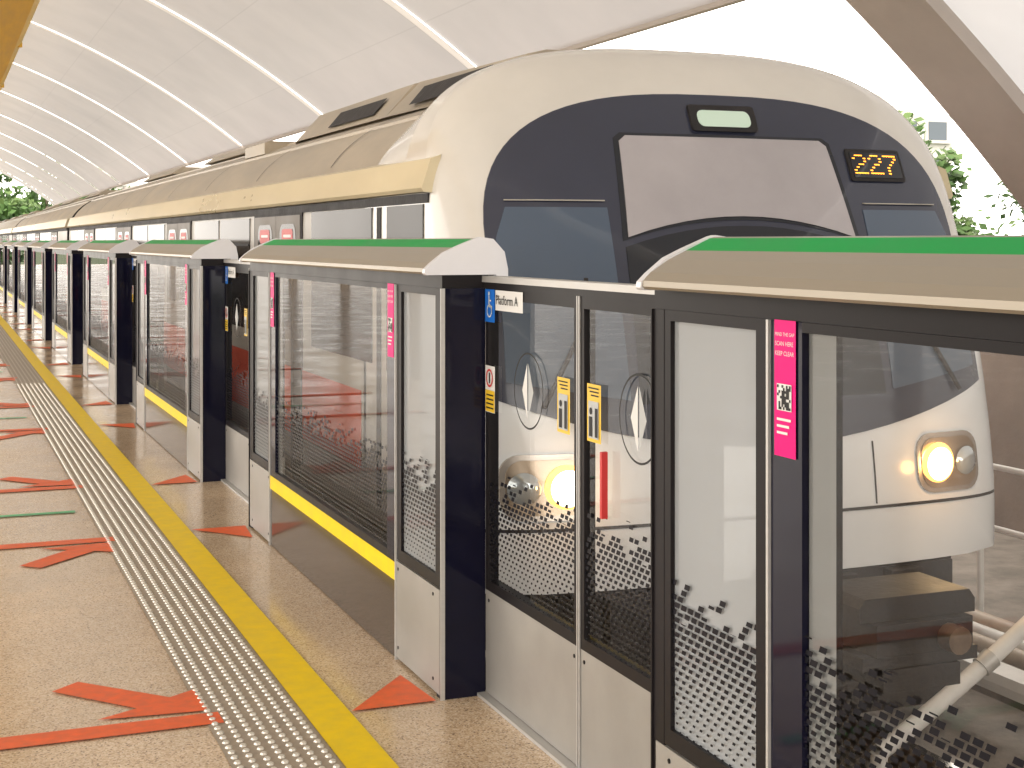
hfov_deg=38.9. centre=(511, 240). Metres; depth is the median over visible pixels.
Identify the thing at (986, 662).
curved conduit
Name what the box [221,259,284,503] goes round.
platform screen door
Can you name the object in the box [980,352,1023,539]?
viaduct parapet
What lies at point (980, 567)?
trackside handrail
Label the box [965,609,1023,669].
cable pipes
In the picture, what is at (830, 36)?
sky
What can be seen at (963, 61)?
vaulted canopy
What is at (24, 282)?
platform screen panel
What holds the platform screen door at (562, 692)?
on the platform floor
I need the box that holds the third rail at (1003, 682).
[958,652,1023,710]
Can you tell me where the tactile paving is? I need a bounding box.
[0,325,344,767]
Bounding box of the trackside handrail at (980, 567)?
[977,463,1023,611]
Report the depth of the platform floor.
5.53 m
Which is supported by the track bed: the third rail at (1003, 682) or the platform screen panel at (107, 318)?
the third rail at (1003, 682)
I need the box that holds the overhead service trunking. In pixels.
[0,0,39,90]
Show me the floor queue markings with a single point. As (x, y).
(400, 690)
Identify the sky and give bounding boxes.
[0,0,1023,234]
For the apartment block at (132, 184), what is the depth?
292.06 m
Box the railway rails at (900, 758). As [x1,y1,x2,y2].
[843,714,958,767]
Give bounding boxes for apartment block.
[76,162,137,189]
[876,86,951,206]
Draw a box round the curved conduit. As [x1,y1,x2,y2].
[870,616,1023,767]
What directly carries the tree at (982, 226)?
on the ground
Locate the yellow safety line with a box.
[0,315,398,767]
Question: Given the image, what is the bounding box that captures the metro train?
[0,49,994,714]
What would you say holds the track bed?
on the viaduct deck
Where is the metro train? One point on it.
(616, 165)
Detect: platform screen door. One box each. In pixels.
[129,255,157,408]
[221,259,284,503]
[477,276,654,767]
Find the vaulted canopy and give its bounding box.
[0,0,1023,209]
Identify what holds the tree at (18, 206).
on the ground
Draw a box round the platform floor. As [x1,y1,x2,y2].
[0,300,562,767]
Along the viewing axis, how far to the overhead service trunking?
13.04 m
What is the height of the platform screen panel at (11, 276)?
1.514 m
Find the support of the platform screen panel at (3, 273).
on the platform floor
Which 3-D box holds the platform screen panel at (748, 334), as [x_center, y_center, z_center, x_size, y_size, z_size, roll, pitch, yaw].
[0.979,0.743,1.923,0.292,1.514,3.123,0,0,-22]
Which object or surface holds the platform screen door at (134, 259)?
on the platform floor
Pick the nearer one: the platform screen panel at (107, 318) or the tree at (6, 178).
the platform screen panel at (107, 318)
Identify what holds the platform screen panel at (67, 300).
on the platform floor
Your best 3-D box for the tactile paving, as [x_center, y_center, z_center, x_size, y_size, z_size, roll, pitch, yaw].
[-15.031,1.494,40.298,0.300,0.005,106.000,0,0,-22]
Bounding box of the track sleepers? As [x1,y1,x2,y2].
[843,716,976,767]
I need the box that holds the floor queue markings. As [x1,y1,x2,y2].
[0,303,435,749]
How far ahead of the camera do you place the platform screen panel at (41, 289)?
22.33 m
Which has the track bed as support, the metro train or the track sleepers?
the track sleepers
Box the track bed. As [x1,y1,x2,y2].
[843,532,1023,767]
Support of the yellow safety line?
on the platform floor
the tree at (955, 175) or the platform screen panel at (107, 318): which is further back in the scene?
the tree at (955, 175)
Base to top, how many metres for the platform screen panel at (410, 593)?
1.514 m
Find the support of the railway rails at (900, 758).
on the track sleepers
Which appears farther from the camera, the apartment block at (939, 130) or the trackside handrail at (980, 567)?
the apartment block at (939, 130)
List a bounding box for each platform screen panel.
[0,241,9,303]
[4,240,20,311]
[15,240,35,323]
[28,240,57,339]
[48,240,87,364]
[78,240,138,404]
[129,239,237,481]
[239,237,507,700]
[636,235,1023,767]
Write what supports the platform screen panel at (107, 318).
on the platform floor
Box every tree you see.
[0,155,121,220]
[0,160,43,205]
[898,109,979,235]
[958,177,1023,235]
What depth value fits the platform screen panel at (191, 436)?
9.42 m

